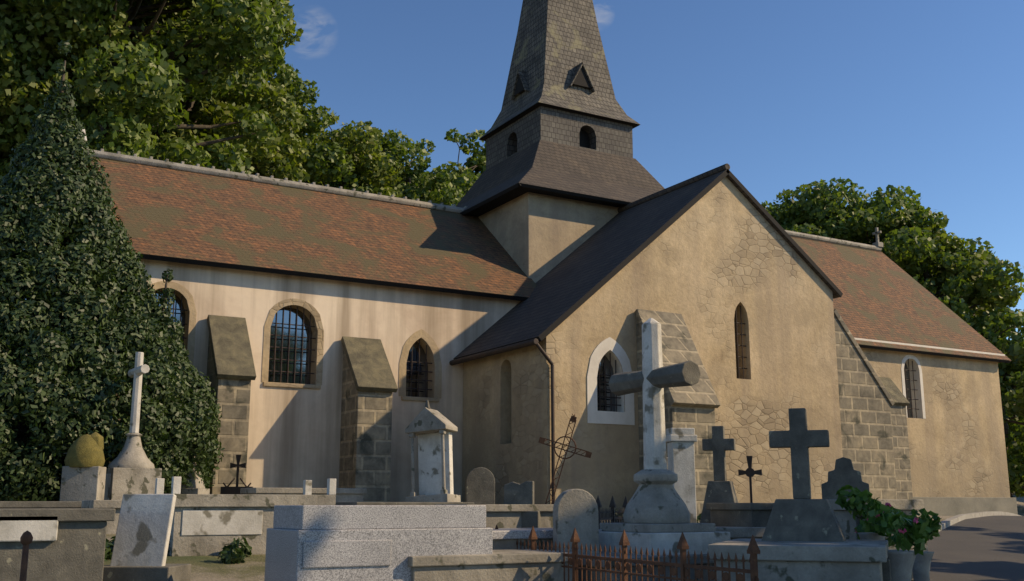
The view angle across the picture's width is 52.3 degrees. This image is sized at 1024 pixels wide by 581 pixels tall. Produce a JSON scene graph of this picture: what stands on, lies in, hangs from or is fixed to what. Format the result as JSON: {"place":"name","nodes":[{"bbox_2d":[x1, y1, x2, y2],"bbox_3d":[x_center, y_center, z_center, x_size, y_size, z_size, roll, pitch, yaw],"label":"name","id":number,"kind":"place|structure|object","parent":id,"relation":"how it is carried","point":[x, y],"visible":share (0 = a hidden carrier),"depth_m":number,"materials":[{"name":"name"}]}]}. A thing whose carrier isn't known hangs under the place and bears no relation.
{"place":"outdoors","nodes":[
{"label":"outdoors","id":0,"kind":"place"},
{"bbox_2d":[104,495,1023,580],"bbox_3d":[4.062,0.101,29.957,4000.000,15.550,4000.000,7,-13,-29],"label":"ground","id":1,"kind":"structure","parent":0,"point":[213,568],"depth_m":12.62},
{"bbox_2d":[0,0,113,164],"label":"tree","id":2,"kind":"object","parent":1,"relation":"on","point":[30,79],"visible":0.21,"depth_m":40.54,"materials":[{"name":"green plant"}]},
{"bbox_2d":[0,500,121,580],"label":"tombs","id":3,"kind":"object","parent":1,"relation":"on","point":[67,544],"visible":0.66,"depth_m":9.94,"materials":[{"name":"grey stone"}]},
{"bbox_2d":[60,432,105,500],"bbox_3d":[-7.270,3.391,17.680,0.640,1.996,0.650,1,-12,-5],"label":"gravestone","id":4,"kind":"object","parent":1,"relation":"on","point":[83,473],"visible":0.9,"depth_m":17.52,"materials":[{"name":"grey stone"}]},
{"bbox_2d":[6,10,180,92],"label":"tree","id":5,"kind":"object","parent":1,"relation":"on","point":[72,75],"depth_m":44.75,"materials":[{"name":"green plant"}]},
{"bbox_2d":[0,38,224,500],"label":"cypress","id":6,"kind":"object","parent":1,"relation":"on","point":[64,238],"visible":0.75,"depth_m":20.22,"materials":[{"name":"green plant"}]},
{"bbox_2d":[104,352,161,499],"bbox_3d":[-6.848,2.842,18.808,0.855,3.479,0.840,8,-14,-34],"label":"tall cross","id":7,"kind":"object","parent":1,"relation":"on","point":[131,469],"visible":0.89,"depth_m":18.51,"materials":[{"name":"grey stone"}]},
{"bbox_2d":[103,494,190,580],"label":"leaning headstone","id":8,"kind":"object","parent":1,"relation":"on","point":[141,542],"visible":0.91,"depth_m":10.79,"materials":[{"name":"grey stone"}]},
{"bbox_2d":[0,0,294,183],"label":"tree","id":9,"kind":"object","parent":1,"relation":"on","point":[132,100],"visible":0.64,"depth_m":42.59,"materials":[{"name":"green plant"}]},
{"bbox_2d":[126,269,186,475],"bbox_3d":[-7.381,2.270,21.788,1.666,5.633,1.540,7,-13,-29],"label":"cypress","id":10,"kind":"object","parent":1,"relation":"on","point":[169,299],"visible":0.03,"depth_m":22.10,"materials":[{"name":"green plant"}]},
{"bbox_2d":[69,0,309,182],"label":"tree","id":11,"kind":"object","parent":1,"relation":"on","point":[277,102],"visible":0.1,"depth_m":52.46,"materials":[{"name":"green plant"}]},
{"bbox_2d":[180,426,209,493],"bbox_3d":[-6.536,3.505,21.229,0.640,2.038,0.520,-2,-12,10],"label":"cross","id":12,"kind":"object","parent":1,"relation":"on","point":[197,488],"visible":0.27,"depth_m":20.97,"materials":[{"name":"grey stone"}]},
{"bbox_2d":[155,477,335,555],"bbox_3d":[-3.657,3.431,14.183,2.200,1.718,1.100,7,-13,-29],"label":"tomb","id":13,"kind":"object","parent":1,"relation":"on","point":[207,524],"visible":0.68,"depth_m":13.61,"materials":[{"name":"grey stone"}]},
{"bbox_2d":[220,455,252,493],"bbox_3d":[-5.965,4.086,22.641,0.680,1.025,0.100,0,-12,0],"label":"cross","id":14,"kind":"object","parent":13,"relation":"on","point":[229,490],"visible":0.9,"depth_m":22.60,"materials":[{"name":"black metal"}]},
{"bbox_2d":[194,34,327,145],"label":"tree","id":15,"kind":"object","parent":1,"relation":"on","point":[307,133],"depth_m":71.42,"materials":[{"name":"green plant"}]},
{"bbox_2d":[177,61,354,183],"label":"tree","id":16,"kind":"object","parent":1,"relation":"on","point":[317,166],"visible":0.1,"depth_m":59.12,"materials":[{"name":"green plant"}]},
{"bbox_2d":[265,105,434,202],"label":"tree","id":17,"kind":"object","parent":1,"relation":"on","point":[360,144],"visible":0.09,"depth_m":62.38,"materials":[{"name":"green plant"}]},
{"bbox_2d":[264,505,492,580],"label":"granite tomb","id":18,"kind":"object","parent":1,"relation":"on","point":[343,542],"visible":0.98,"depth_m":10.24,"materials":[{"name":"grey stone"}]},
{"bbox_2d":[338,128,426,188],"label":"tree","id":19,"kind":"object","parent":1,"relation":"on","point":[402,184],"depth_m":74.09,"materials":[{"name":"green plant"}]},
{"bbox_2d":[0,457,773,580],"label":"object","id":20,"kind":"object","parent":1,"relation":"on","point":[519,565],"visible":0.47,"depth_m":11.56,"materials":[{"name":"grey stone"}]},
{"bbox_2d":[19,496,759,580],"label":"iron fence","id":21,"kind":"object","parent":1,"relation":"on","point":[574,561],"visible":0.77,"depth_m":9.72,"materials":[{"name":"brown metal"}]},
{"bbox_2d":[329,127,465,205],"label":"tree","id":22,"kind":"object","parent":1,"relation":"on","point":[396,147],"visible":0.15,"depth_m":65.42,"materials":[{"name":"green plant"}]},
{"bbox_2d":[104,509,701,563],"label":"weeds","id":23,"kind":"object","parent":1,"relation":"on","point":[235,553],"depth_m":12.92,"materials":[{"name":"green plant"}]},
{"bbox_2d":[405,400,460,501],"bbox_3d":[-1.458,3.261,19.216,1.002,2.478,0.618,-5,-13,24],"label":"monument","id":24,"kind":"object","parent":1,"relation":"on","point":[432,429],"visible":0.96,"depth_m":19.26,"materials":[{"name":"white stone"}]},
{"bbox_2d":[411,128,485,204],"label":"tree","id":25,"kind":"object","parent":1,"relation":"on","point":[463,178],"visible":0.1,"depth_m":67.31,"materials":[{"name":"green plant"}]},
{"bbox_2d":[464,155,485,174],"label":"tree","id":26,"kind":"object","parent":1,"relation":"on","point":[482,170],"depth_m":72.47,"materials":[{"name":"green plant"}]},
{"bbox_2d":[435,504,601,549],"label":"ledger tombs","id":27,"kind":"object","parent":1,"relation":"on","point":[509,531],"visible":0.14,"depth_m":14.43,"materials":[{"name":"stone"}]},
{"bbox_2d":[504,481,540,527],"bbox_3d":[0.104,3.204,14.859,0.600,0.960,0.320,-2,-12,10],"label":"dark headstone","id":28,"kind":"object","parent":27,"relation":"on","point":[517,493],"visible":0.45,"depth_m":14.84,"materials":[{"name":"grey stone"}]},
{"bbox_2d":[53,0,1017,517],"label":"church","id":29,"kind":"structure","parent":1,"relation":"on","point":[533,280],"depth_m":27.51,"materials":[{"name":"paint"}]},
{"bbox_2d":[538,414,591,503],"bbox_3d":[0.787,2.934,16.217,0.926,2.043,0.048,-1,-12,6],"label":"metal cross","id":30,"kind":"object","parent":1,"relation":"on","point":[573,418],"visible":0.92,"depth_m":16.29,"materials":[{"name":"brown metal"}]},
{"bbox_2d":[553,489,598,553],"bbox_3d":[0.747,2.934,12.158,0.520,1.220,0.160,4,-12,-18],"label":"round headstone","id":31,"kind":"object","parent":1,"relation":"on","point":[577,509],"visible":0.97,"depth_m":12.14,"materials":[{"name":"grey stone"}]},
{"bbox_2d":[599,318,729,555],"bbox_3d":[1.762,2.081,12.844,1.282,3.532,1.449,7,-13,-29],"label":"stone cross","id":32,"kind":"object","parent":1,"relation":"on","point":[656,514],"visible":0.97,"depth_m":12.55,"materials":[{"name":"grey stone"}]},
{"bbox_2d":[666,428,696,522],"bbox_3d":[2.486,3.060,15.195,0.420,2.084,0.300,2,-12,-10],"label":"gravestone","id":33,"kind":"object","parent":1,"relation":"on","point":[681,452],"visible":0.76,"depth_m":15.19,"materials":[{"name":"grey stone"}]},
{"bbox_2d":[700,426,737,522],"bbox_3d":[3.244,3.272,16.172,1.116,2.320,0.744,-4,-12,20],"label":"cross gravestone","id":34,"kind":"object","parent":1,"relation":"on","point":[720,488],"visible":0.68,"depth_m":16.19,"materials":[{"name":"grey stone"}]},
{"bbox_2d":[708,499,927,580],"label":"tomb","id":35,"kind":"object","parent":1,"relation":"on","point":[852,557],"visible":0.38,"depth_m":9.82,"materials":[{"name":"grey stone"}]},
{"bbox_2d":[821,457,869,498],"bbox_3d":[4.557,2.860,14.215,0.620,1.160,0.160,-4,-12,20],"label":"gravestone","id":36,"kind":"object","parent":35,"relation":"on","point":[842,473],"visible":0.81,"depth_m":14.22,"materials":[{"name":"grey stone"}]},
{"bbox_2d":[761,408,891,580],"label":"cross gravestone","id":37,"kind":"object","parent":1,"relation":"on","point":[801,515],"visible":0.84,"depth_m":11.08,"materials":[{"name":"grey stone"}]},
{"bbox_2d":[761,177,892,243],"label":"tree","id":38,"kind":"object","parent":1,"relation":"on","point":[822,206],"visible":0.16,"depth_m":60.31,"materials":[{"name":"green plant"}]},
{"bbox_2d":[835,485,941,580],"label":"potted plants","id":39,"kind":"object","parent":1,"relation":"on","point":[888,520],"visible":0.98,"depth_m":11.44,"materials":[{"name":"green plant"}]},
{"bbox_2d":[802,185,995,304],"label":"tree","id":40,"kind":"object","parent":1,"relation":"on","point":[894,251],"visible":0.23,"depth_m":56.87,"materials":[{"name":"green plant"}]},
{"bbox_2d":[881,207,1023,389],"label":"tree","id":41,"kind":"object","parent":1,"relation":"on","point":[1004,295],"visible":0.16,"depth_m":54.87,"materials":[{"name":"green plant"}]},
{"bbox_2d":[931,251,1023,402],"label":"tree","id":42,"kind":"object","parent":1,"relation":"on","point":[958,304],"visible":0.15,"depth_m":53.21,"materials":[{"name":"green plant"}]},
{"bbox_2d":[973,307,1023,496],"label":"tree","id":43,"kind":"object","parent":1,"relation":"on","point":[1013,320],"visible":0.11,"depth_m":52.28,"materials":[{"name":"green plant"}]},
{"bbox_2d":[1001,333,1023,424],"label":"tree","id":44,"kind":"object","parent":1,"relation":"on","point":[1013,350],"visible":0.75,"depth_m":44.26,"materials":[{"name":"green plant"}]},
{"bbox_2d":[1005,404,1023,496],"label":"tree","id":45,"kind":"object","parent":1,"relation":"on","point":[1015,461],"visible":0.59,"depth_m":49.35,"materials":[{"name":"green plant"}]},
{"bbox_2d":[268,0,1023,339],"label":"sky","id":46,"kind":"structure","parent":0,"point":[926,96],"materials":[{"name":"blue"}]},
{"bbox_2d":[738,456,761,502],"bbox_3d":[3.715,3.225,16.182,0.360,1.300,0.160,-4,-12,20],"label":"iron cross","id":47,"kind":"object","parent":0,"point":[750,472],"visible":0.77,"depth_m":16.25,"materials":[{"name":"black metal"}]},
{"bbox_2d":[911,511,1023,580],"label":"lane","id":48,"kind":"structure","parent":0,"point":[983,546],"depth_m":18.37,"materials":[{"name":"grey asphalt"}]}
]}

